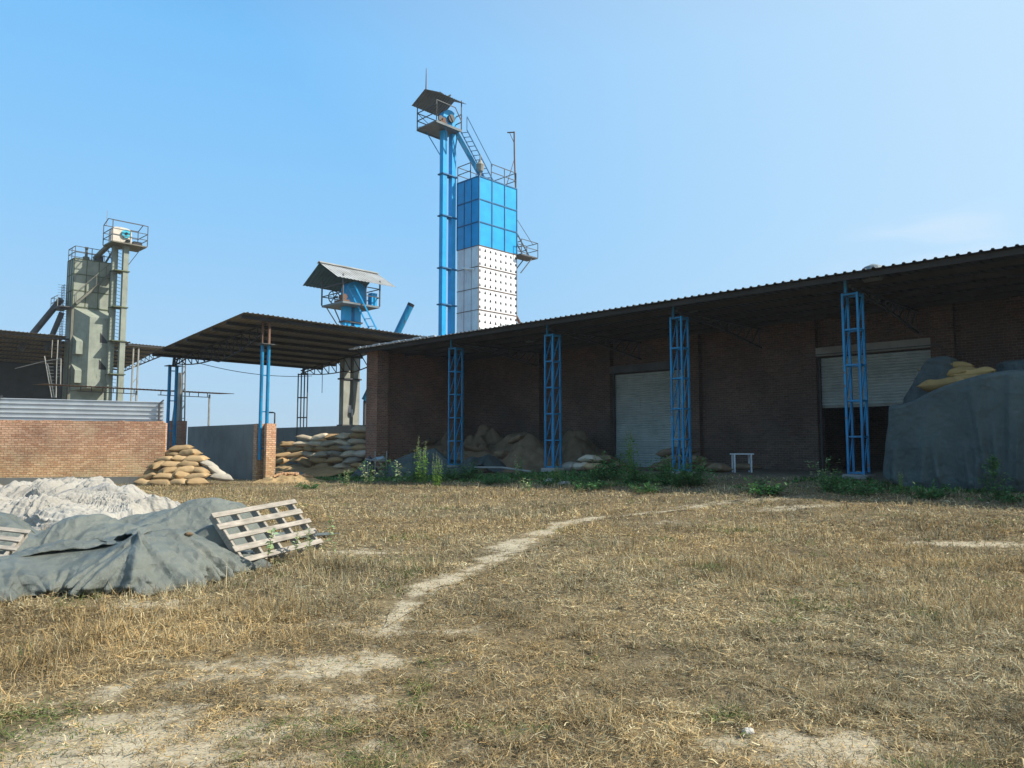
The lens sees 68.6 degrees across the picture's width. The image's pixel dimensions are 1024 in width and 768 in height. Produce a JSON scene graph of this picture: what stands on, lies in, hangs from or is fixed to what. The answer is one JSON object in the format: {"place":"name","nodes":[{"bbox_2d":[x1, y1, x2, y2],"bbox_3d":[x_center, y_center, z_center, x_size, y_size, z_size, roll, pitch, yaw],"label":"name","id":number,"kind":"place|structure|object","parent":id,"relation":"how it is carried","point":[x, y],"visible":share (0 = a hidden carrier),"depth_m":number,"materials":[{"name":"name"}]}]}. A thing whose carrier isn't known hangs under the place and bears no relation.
{"place":"outdoors","nodes":[
{"label":"outdoors","id":0,"kind":"place"},
{"bbox_2d":[0,466,1023,767],"bbox_3d":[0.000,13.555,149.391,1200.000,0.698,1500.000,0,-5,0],"label":"ground","id":1,"kind":"structure","parent":0,"point":[126,738],"depth_m":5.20,"materials":[{"name":"plant"}]},
{"bbox_2d":[0,527,30,555],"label":"wooden pallet","id":2,"kind":"object","parent":1,"relation":"on","point":[17,543],"visible":0.79,"depth_m":9.22,"materials":[{"name":"grey wood"}]},
{"bbox_2d":[0,476,92,526],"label":"plastic sheet","id":3,"kind":"object","parent":1,"relation":"on","point":[14,490],"visible":0.21,"depth_m":16.43,"materials":[{"name":"white plastic"}]},
{"bbox_2d":[17,246,110,399],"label":"grain dryer","id":4,"kind":"object","parent":1,"relation":"on","point":[86,303],"visible":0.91,"depth_m":63.11,"materials":[{"name":"green paint"}]},
{"bbox_2d":[0,330,164,400],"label":"open shed","id":5,"kind":"structure","parent":1,"relation":"on","point":[28,368],"depth_m":68.42,"materials":[{"name":"metal"}]},
{"bbox_2d":[0,420,166,484],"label":"brick wall","id":6,"kind":"structure","parent":1,"relation":"on","point":[123,452],"depth_m":29.15,"materials":[{"name":"brown brick"}]},
{"bbox_2d":[0,395,163,420],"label":"sheet fence","id":7,"kind":"object","parent":6,"relation":"on","point":[51,409],"visible":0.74,"depth_m":29.82,"materials":[{"name":"metal"}]},
{"bbox_2d":[0,476,179,530],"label":"plastic sheet","id":8,"kind":"object","parent":1,"relation":"on","point":[107,497],"visible":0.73,"depth_m":14.95,"materials":[{"name":"white plastic"}]},
{"bbox_2d":[93,210,148,400],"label":"bucket elevator","id":9,"kind":"object","parent":1,"relation":"on","point":[121,238],"visible":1,"depth_m":63.52,"materials":[{"name":"green paint"}]},
{"bbox_2d":[34,384,233,425],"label":"canopy frame","id":10,"kind":"object","parent":1,"relation":"on","point":[135,393],"visible":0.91,"depth_m":50.52,"materials":[{"name":"grey metal"}]},
{"bbox_2d":[0,523,277,603],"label":"tarpaulin","id":11,"kind":"object","parent":1,"relation":"on","point":[152,554],"visible":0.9,"depth_m":7.79,"materials":[{"name":"grey plastic"}]},
{"bbox_2d":[134,478,151,485],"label":"grain sack","id":12,"kind":"object","parent":1,"relation":"on","point":[141,481],"visible":0.48,"depth_m":28.65,"materials":[{"name":"beige fabric"}]},
{"bbox_2d":[137,472,156,479],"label":"grain sack","id":13,"kind":"object","parent":12,"relation":"on","point":[148,476],"visible":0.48,"depth_m":28.91,"materials":[{"name":"beige fabric"}]},
{"bbox_2d":[143,469,159,474],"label":"grain sack","id":14,"kind":"object","parent":13,"relation":"on","point":[150,471],"visible":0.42,"depth_m":29.19,"materials":[{"name":"beige fabric"}]},
{"bbox_2d":[146,460,164,469],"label":"grain sack","id":15,"kind":"object","parent":14,"relation":"on","point":[155,465],"visible":0.82,"depth_m":29.16,"materials":[{"name":"beige fabric"}]},
{"bbox_2d":[154,456,173,461],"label":"grain sack","id":16,"kind":"object","parent":15,"relation":"on","point":[166,458],"visible":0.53,"depth_m":29.60,"materials":[{"name":"beige fabric"}]},
{"bbox_2d":[165,450,178,456],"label":"grain sack","id":17,"kind":"object","parent":16,"relation":"on","point":[169,453],"visible":0.63,"depth_m":29.91,"materials":[{"name":"beige fabric"}]},
{"bbox_2d":[168,445,192,451],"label":"grain sack","id":18,"kind":"object","parent":17,"relation":"on","point":[177,448],"visible":0.87,"depth_m":29.99,"materials":[{"name":"beige fabric"}]},
{"bbox_2d":[147,478,170,485],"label":"grain sack","id":19,"kind":"object","parent":1,"relation":"on","point":[156,482],"visible":0.74,"depth_m":28.32,"materials":[{"name":"beige fabric"}]},
{"bbox_2d":[152,473,175,479],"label":"grain sack","id":20,"kind":"object","parent":19,"relation":"on","point":[168,476],"visible":0.89,"depth_m":28.48,"materials":[{"name":"beige fabric"}]},
{"bbox_2d":[157,467,177,473],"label":"grain sack","id":21,"kind":"object","parent":20,"relation":"on","point":[167,470],"visible":0.62,"depth_m":28.86,"materials":[{"name":"beige fabric"}]},
{"bbox_2d":[161,461,181,466],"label":"grain sack","id":22,"kind":"object","parent":21,"relation":"on","point":[169,463],"visible":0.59,"depth_m":29.22,"materials":[{"name":"beige fabric"}]},
{"bbox_2d":[170,455,186,461],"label":"grain sack","id":23,"kind":"object","parent":22,"relation":"on","point":[177,458],"visible":0.51,"depth_m":29.53,"materials":[{"name":"beige fabric"}]},
{"bbox_2d":[178,449,202,455],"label":"grain sack","id":24,"kind":"object","parent":23,"relation":"on","point":[187,452],"visible":0.76,"depth_m":29.81,"materials":[{"name":"beige fabric"}]},
{"bbox_2d":[0,498,339,553],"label":"tarpaulin","id":25,"kind":"object","parent":1,"relation":"on","point":[193,515],"visible":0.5,"depth_m":10.37,"materials":[{"name":"grey plastic"}]},
{"bbox_2d":[169,478,186,485],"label":"grain sack","id":26,"kind":"object","parent":1,"relation":"on","point":[181,481],"visible":0.73,"depth_m":28.36,"materials":[{"name":"beige fabric"}]},
{"bbox_2d":[171,471,189,478],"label":"grain sack","id":27,"kind":"object","parent":26,"relation":"on","point":[179,474],"visible":0.65,"depth_m":28.63,"materials":[{"name":"beige fabric"}]},
{"bbox_2d":[173,466,193,473],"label":"grain sack","id":28,"kind":"object","parent":27,"relation":"on","point":[188,469],"visible":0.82,"depth_m":28.91,"materials":[{"name":"beige fabric"}]},
{"bbox_2d":[185,477,209,485],"bbox_3d":[-12.015,3.726,28.507,0.861,0.339,0.542,1,-3,-39],"label":"grain sack","id":29,"kind":"object","parent":1,"relation":"on","point":[196,481],"visible":0.84,"depth_m":28.34,"materials":[{"name":"beige fabric"}]},
{"bbox_2d":[185,472,211,478],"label":"grain sack","id":30,"kind":"object","parent":29,"relation":"on","point":[200,475],"visible":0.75,"depth_m":28.68,"materials":[{"name":"beige fabric"}]},
{"bbox_2d":[193,467,211,472],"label":"grain sack","id":31,"kind":"object","parent":30,"relation":"on","point":[199,470],"visible":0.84,"depth_m":28.99,"materials":[{"name":"beige fabric"}]},
{"bbox_2d":[177,460,202,466],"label":"grain sack","id":32,"kind":"object","parent":31,"relation":"on","point":[189,463],"visible":0.78,"depth_m":29.26,"materials":[{"name":"beige fabric"}]},
{"bbox_2d":[183,455,209,462],"bbox_3d":[-12.479,2.972,29.645,0.907,0.323,0.517,0,0,0],"label":"grain sack","id":33,"kind":"object","parent":32,"relation":"on","point":[198,459],"visible":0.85,"depth_m":29.45,"materials":[{"name":"beige fabric"}]},
{"bbox_2d":[209,473,233,481],"bbox_3d":[-11.473,3.658,29.597,0.938,0.352,0.544,9,-3,-28],"label":"grain sack","id":34,"kind":"object","parent":1,"relation":"on","point":[226,477],"visible":0.96,"depth_m":29.40,"materials":[{"name":"white fabric"}]},
{"bbox_2d":[187,423,275,480],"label":"plaster wall","id":35,"kind":"structure","parent":1,"relation":"on","point":[232,450],"depth_m":34.03,"materials":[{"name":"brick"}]},
{"bbox_2d":[209,499,322,561],"bbox_3d":[-3.141,1.899,9.668,0.124,0.800,1.456,-48,-21,19],"label":"wooden pallet","id":36,"kind":"object","parent":1,"relation":"on","point":[240,523],"visible":0.9,"depth_m":9.57,"materials":[{"name":"grey wood"}]},
{"bbox_2d":[265,528,278,570],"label":"milkweed","id":37,"kind":"object","parent":1,"relation":"on","point":[270,546],"visible":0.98,"depth_m":8.90,"materials":[{"name":"green plant"}]},
{"bbox_2d":[251,474,323,482],"bbox_3d":[-9.137,3.946,31.482,3.400,0.403,2.400,0,-5,0],"label":"rubble","id":38,"kind":"object","parent":1,"relation":"on","point":[288,478],"visible":0.69,"depth_m":30.82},
{"bbox_2d":[150,312,425,459],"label":"canopy shed","id":39,"kind":"structure","parent":1,"relation":"on","point":[262,340],"depth_m":38.05,"materials":[{"name":"metal"}]},
{"bbox_2d":[169,359,186,447],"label":"brick pillar","id":40,"kind":"structure","parent":39,"relation":"attached to","point":[181,431],"depth_m":43.44,"materials":[{"name":"brick"}]},
{"bbox_2d":[275,464,357,476],"bbox_3d":[-11.779,4.549,39.859,11.200,0.575,5.470,-5,-7,44],"label":"spilled grain","id":41,"kind":"object","parent":1,"relation":"on","point":[320,472],"visible":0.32,"depth_m":37.48},
{"bbox_2d":[294,457,314,466],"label":"grain sack","id":42,"kind":"object","parent":41,"relation":"on","point":[305,461],"visible":0.88,"depth_m":39.88,"materials":[{"name":"beige fabric"}]},
{"bbox_2d":[313,463,335,467],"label":"grain sack","id":43,"kind":"object","parent":41,"relation":"on","point":[322,465],"visible":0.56,"depth_m":38.75,"materials":[{"name":"beige fabric"}]},
{"bbox_2d":[309,457,327,463],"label":"grain sack","id":44,"kind":"object","parent":43,"relation":"on","point":[316,460],"visible":0.77,"depth_m":39.31,"materials":[{"name":"beige fabric"}]},
{"bbox_2d":[333,463,350,468],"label":"grain sack","id":45,"kind":"object","parent":41,"relation":"on","point":[341,466],"visible":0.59,"depth_m":37.53,"materials":[{"name":"fabric"}]},
{"bbox_2d":[342,457,364,463],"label":"grain sack","id":46,"kind":"object","parent":45,"relation":"on","point":[350,460],"visible":0.9,"depth_m":37.33,"materials":[{"name":"grey fabric"}]},
{"bbox_2d":[340,450,355,456],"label":"grain sack","id":47,"kind":"object","parent":46,"relation":"on","point":[347,453],"visible":0.63,"depth_m":37.65,"materials":[{"name":"fabric"}]},
{"bbox_2d":[338,445,352,449],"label":"grain sack","id":48,"kind":"object","parent":47,"relation":"on","point":[344,447],"visible":0.62,"depth_m":38.16,"materials":[{"name":"grey fabric"}]},
{"bbox_2d":[346,438,365,443],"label":"grain sack","id":49,"kind":"object","parent":48,"relation":"on","point":[356,441],"visible":0.81,"depth_m":37.76,"materials":[{"name":"fabric"}]},
{"bbox_2d":[348,432,365,438],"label":"grain sack","id":50,"kind":"object","parent":49,"relation":"on","point":[358,435],"visible":0.68,"depth_m":38.01,"materials":[{"name":"beige fabric"}]},
{"bbox_2d":[276,425,365,472],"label":"wall","id":51,"kind":"structure","parent":1,"relation":"on","point":[285,434],"depth_m":44.10,"materials":[{"name":"grey paint"}]},
{"bbox_2d":[303,261,394,425],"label":"bucket elevator","id":52,"kind":"object","parent":1,"relation":"on","point":[350,284],"visible":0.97,"depth_m":43.45,"materials":[{"name":"blue paint"}]},
{"bbox_2d":[351,456,379,477],"bbox_3d":[-6.448,3.718,33.418,1.896,1.009,1.547,0,-5,0],"label":"dark tarpaulin","id":53,"kind":"object","parent":1,"relation":"on","point":[364,468],"visible":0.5,"depth_m":33.08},
{"bbox_2d":[358,460,377,484],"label":"weed plant","id":54,"kind":"object","parent":1,"relation":"on","point":[369,479],"visible":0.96,"depth_m":27.65,"materials":[{"name":"green plant"}]},
{"bbox_2d":[362,302,413,424],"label":"blue chute","id":55,"kind":"object","parent":1,"relation":"on","point":[404,317],"visible":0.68,"depth_m":43.27,"materials":[{"name":"metal"}]},
{"bbox_2d":[387,460,409,483],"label":"weed plant","id":56,"kind":"object","parent":1,"relation":"on","point":[398,479],"visible":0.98,"depth_m":27.14,"materials":[{"name":"green plant"}]},
{"bbox_2d":[359,448,452,480],"bbox_3d":[-4.028,3.459,32.481,6.439,1.357,3.895,0,-5,0],"label":"dark tarpaulin","id":57,"kind":"object","parent":1,"relation":"on","point":[409,460],"visible":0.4,"depth_m":31.96,"materials":[{"name":"fabric"}]},
{"bbox_2d":[403,463,424,479],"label":"weed plant","id":58,"kind":"object","parent":1,"relation":"on","point":[411,477],"visible":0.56,"depth_m":28.18,"materials":[{"name":"green plant"}]},
{"bbox_2d":[413,438,429,484],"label":"weed plant","id":59,"kind":"object","parent":1,"relation":"on","point":[424,460],"visible":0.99,"depth_m":26.40,"materials":[{"name":"green plant"}]},
{"bbox_2d":[432,454,442,486],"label":"weed plant","id":60,"kind":"object","parent":1,"relation":"on","point":[436,478],"visible":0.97,"depth_m":24.75,"materials":[{"name":"green plant"}]},
{"bbox_2d":[412,68,492,335],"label":"bucket elevator","id":61,"kind":"object","parent":1,"relation":"on","point":[443,127],"visible":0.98,"depth_m":51.30,"materials":[{"name":"blue paint"}]},
{"bbox_2d":[440,463,465,480],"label":"weed plant","id":62,"kind":"object","parent":1,"relation":"on","point":[453,476],"visible":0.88,"depth_m":26.84,"materials":[{"name":"green plant"}]},
{"bbox_2d":[451,460,487,479],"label":"weed plant","id":63,"kind":"object","parent":1,"relation":"on","point":[468,476],"visible":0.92,"depth_m":26.89,"materials":[{"name":"green plant"}]},
{"bbox_2d":[458,454,505,473],"bbox_3d":[-1.276,3.379,31.072,4.922,0.930,1.448,0,-5,0],"label":"dark tarpaulin","id":64,"kind":"object","parent":1,"relation":"on","point":[488,460],"visible":0.54,"depth_m":30.78,"materials":[{"name":"fabric"}]},
{"bbox_2d":[475,473,509,483],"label":"weed plant","id":65,"kind":"object","parent":1,"relation":"on","point":[491,481],"visible":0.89,"depth_m":24.44,"materials":[{"name":"green plant"}]},
{"bbox_2d":[456,131,537,332],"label":"grain dryer","id":66,"kind":"object","parent":1,"relation":"on","point":[488,256],"visible":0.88,"depth_m":51.98,"materials":[{"name":"blue paint"}]},
{"bbox_2d":[423,424,621,472],"bbox_3d":[-0.767,3.045,34.543,10.850,2.456,5.450,-5,-7,44],"label":"jute bag heap","id":67,"kind":"object","parent":1,"relation":"on","point":[576,445],"visible":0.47,"depth_m":32.05,"materials":[{"name":"brown fabric"}]},
{"bbox_2d":[536,473,574,486],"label":"weed plant","id":68,"kind":"object","parent":1,"relation":"on","point":[551,481],"visible":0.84,"depth_m":22.69,"materials":[{"name":"green plant"}]},
{"bbox_2d":[571,478,612,490],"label":"weed plant","id":69,"kind":"object","parent":1,"relation":"on","point":[593,485],"visible":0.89,"depth_m":20.80,"materials":[{"name":"green plant"}]},
{"bbox_2d":[584,463,607,470],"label":"grain sack","id":70,"kind":"object","parent":1,"relation":"on","point":[588,466],"visible":0.54,"depth_m":27.18,"materials":[{"name":"beige fabric"}]},
{"bbox_2d":[578,455,602,462],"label":"grain sack","id":71,"kind":"object","parent":70,"relation":"on","point":[587,457],"visible":0.83,"depth_m":27.52,"materials":[{"name":"fabric"}]},
{"bbox_2d":[584,451,628,480],"bbox_3d":[2.900,2.509,22.892,1.670,0.952,1.607,-3,-6,35],"label":"weed plant","id":72,"kind":"object","parent":1,"relation":"on","point":[606,475],"visible":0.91,"depth_m":22.78,"materials":[{"name":"green plant"}]},
{"bbox_2d":[620,425,639,474],"bbox_3d":[3.707,2.107,23.407,0.629,1.660,0.749,-4,-6,39],"label":"weed plant","id":73,"kind":"object","parent":1,"relation":"on","point":[629,454],"visible":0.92,"depth_m":23.37,"materials":[{"name":"green plant"}]},
{"bbox_2d":[616,460,654,481],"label":"weed plant","id":74,"kind":"object","parent":1,"relation":"on","point":[635,475],"visible":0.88,"depth_m":21.68,"materials":[{"name":"green plant"}]},
{"bbox_2d":[628,480,663,493],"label":"weed plant","id":75,"kind":"object","parent":1,"relation":"on","point":[648,490],"visible":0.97,"depth_m":19.36,"materials":[{"name":"green plant"}]},
{"bbox_2d":[637,455,693,485],"bbox_3d":[4.251,2.371,20.509,1.297,0.841,1.396,5,-7,-44],"label":"weed plant","id":76,"kind":"object","parent":1,"relation":"on","point":[664,477],"visible":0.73,"depth_m":20.53,"materials":[{"name":"green plant"}]},
{"bbox_2d":[313,468,1022,501],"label":"undergrowth","id":77,"kind":"object","parent":1,"relation":"on","point":[624,480],"visible":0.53,"depth_m":24.08,"materials":[{"name":"green plant"}]},
{"bbox_2d":[476,466,531,471],"bbox_3d":[-0.382,3.254,28.656,3.022,0.200,0.080,-5,-7,44],"label":"grey pipe","id":78,"kind":"object","parent":77,"relation":"on","point":[494,467],"visible":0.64,"depth_m":28.74,"materials":[{"name":"metal"}]},
{"bbox_2d":[661,467,698,487],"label":"weed plant","id":79,"kind":"object","parent":1,"relation":"on","point":[678,482],"visible":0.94,"depth_m":19.75,"materials":[{"name":"green plant"}]},
{"bbox_2d":[675,461,695,470],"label":"grain sack","id":80,"kind":"object","parent":1,"relation":"on","point":[693,467],"visible":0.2,"depth_m":26.28,"materials":[{"name":"brown fabric"}]},
{"bbox_2d":[659,455,685,462],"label":"grain sack","id":81,"kind":"object","parent":80,"relation":"on","point":[670,456],"visible":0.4,"depth_m":26.53,"materials":[{"name":"brown fabric"}]},
{"bbox_2d":[655,447,676,457],"bbox_3d":[5.731,2.479,27.239,0.582,0.363,1.032,3,-11,-32],"label":"grain sack","id":82,"kind":"object","parent":81,"relation":"on","point":[664,452],"visible":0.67,"depth_m":27.06,"materials":[{"name":"brown fabric"}]},
{"bbox_2d":[349,244,1023,478],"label":"warehouse","id":83,"kind":"structure","parent":1,"relation":"on","point":[793,374],"depth_m":28.92,"materials":[{"name":"brick"}]},
{"bbox_2d":[662,454,724,486],"bbox_3d":[4.823,2.306,20.002,1.507,0.869,1.448,1,-5,-15],"label":"weed plant","id":84,"kind":"object","parent":1,"relation":"on","point":[696,480],"visible":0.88,"depth_m":19.89,"materials":[{"name":"green plant"}]},
{"bbox_2d":[705,463,733,471],"bbox_3d":[6.937,2.812,25.198,0.544,0.324,0.928,2,-5,-24],"label":"grain sack","id":85,"kind":"object","parent":1,"relation":"on","point":[720,467],"visible":0.92,"depth_m":24.91,"materials":[{"name":"brown fabric"}]},
{"bbox_2d":[730,453,753,472],"bbox_3d":[7.747,2.657,25.252,0.720,0.640,0.320,0,-5,0],"label":"stool","id":86,"kind":"object","parent":1,"relation":"on","point":[749,457],"visible":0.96,"depth_m":25.12,"materials":[{"name":"white paint"}]},
{"bbox_2d":[730,463,761,469],"bbox_3d":[7.958,2.816,25.596,0.528,0.255,0.988,3,-6,-36],"label":"grain sack","id":87,"kind":"object","parent":1,"relation":"on","point":[743,466],"visible":0.87,"depth_m":25.37,"materials":[{"name":"brown fabric"}]},
{"bbox_2d":[730,475,796,496],"bbox_3d":[5.918,2.395,17.535,1.347,0.482,1.546,0,-5,-2],"label":"weed plant","id":88,"kind":"object","parent":1,"relation":"on","point":[768,490],"visible":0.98,"depth_m":17.37,"materials":[{"name":"green plant"}]},
{"bbox_2d":[805,456,839,483],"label":"weed plant","id":89,"kind":"object","parent":1,"relation":"on","point":[819,480],"visible":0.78,"depth_m":18.65,"materials":[{"name":"green plant"}]},
{"bbox_2d":[814,469,848,491],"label":"weed plant","id":90,"kind":"object","parent":1,"relation":"on","point":[827,484],"visible":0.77,"depth_m":17.42,"materials":[{"name":"green plant"}]},
{"bbox_2d":[816,477,886,496],"bbox_3d":[7.696,2.315,16.944,1.435,0.460,1.200,-4,-6,38],"label":"weed plant","id":91,"kind":"object","parent":1,"relation":"on","point":[863,490],"visible":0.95,"depth_m":16.87,"materials":[{"name":"green plant"}]},
{"bbox_2d":[890,479,957,499],"bbox_3d":[8.721,2.225,15.719,1.430,0.445,1.117,4,-6,-40],"label":"weed plant","id":92,"kind":"object","parent":1,"relation":"on","point":[935,494],"visible":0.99,"depth_m":15.69,"materials":[{"name":"green plant"}]},
{"bbox_2d":[883,370,1023,491],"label":"tarpaulin","id":93,"kind":"object","parent":1,"relation":"on","point":[957,433],"visible":0.98,"depth_m":16.64,"materials":[{"name":"fabric"}]},
{"bbox_2d":[903,356,957,403],"bbox_3d":[10.794,0.139,19.166,1.284,1.482,2.471,-4,-6,37],"label":"tarpaulin","id":94,"kind":"object","parent":93,"relation":"on","point":[936,368],"visible":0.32,"depth_m":18.27,"materials":[{"name":"fabric"}]},
{"bbox_2d":[916,377,956,391],"bbox_3d":[10.349,0.035,18.102,0.543,0.335,0.936,9,-12,-44],"label":"grain sack","id":95,"kind":"object","parent":93,"relation":"on","point":[929,385],"visible":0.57,"depth_m":17.99,"materials":[{"name":"fabric"}]},
{"bbox_2d":[952,376,964,380],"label":"grain sack","id":96,"kind":"object","parent":93,"relation":"on","point":[958,378],"visible":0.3,"depth_m":17.64,"materials":[{"name":"fabric"}]},
{"bbox_2d":[947,368,965,376],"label":"grain sack","id":97,"kind":"object","parent":96,"relation":"on","point":[953,371],"visible":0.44,"depth_m":17.92,"materials":[{"name":"fabric"}]},
{"bbox_2d":[950,367,995,375],"bbox_3d":[11.011,-0.226,17.846,0.936,0.303,0.490,-8,-11,40],"label":"grain sack","id":98,"kind":"object","parent":93,"relation":"on","point":[983,370],"visible":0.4,"depth_m":17.61,"materials":[{"name":"fabric"}]},
{"bbox_2d":[996,360,1023,371],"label":"tarpaulin","id":99,"kind":"object","parent":93,"relation":"on","point":[1011,365],"visible":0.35,"depth_m":17.57,"materials":[{"name":"fabric"}]},
{"bbox_2d":[970,453,1016,497],"bbox_3d":[9.797,1.877,15.148,0.821,0.951,0.871,1,-5,-13],"label":"weed plant","id":100,"kind":"object","parent":1,"relation":"on","point":[994,464],"visible":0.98,"depth_m":15.14,"materials":[{"name":"green plant"}]},
{"bbox_2d":[983,487,1023,503],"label":"weed plant","id":101,"kind":"object","parent":1,"relation":"on","point":[1004,497],"visible":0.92,"depth_m":14.64,"materials":[{"name":"green plant"}]},
{"bbox_2d":[0,0,1023,444],"label":"sky","id":102,"kind":"structure","parent":0,"point":[665,149],"materials":[{"name":"blue"}]},
{"bbox_2d":[383,507,693,627],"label":"dirt path","id":103,"kind":"structure","parent":0,"point":[503,544],"depth_m":9.87,"materials":[{"name":"soil"}]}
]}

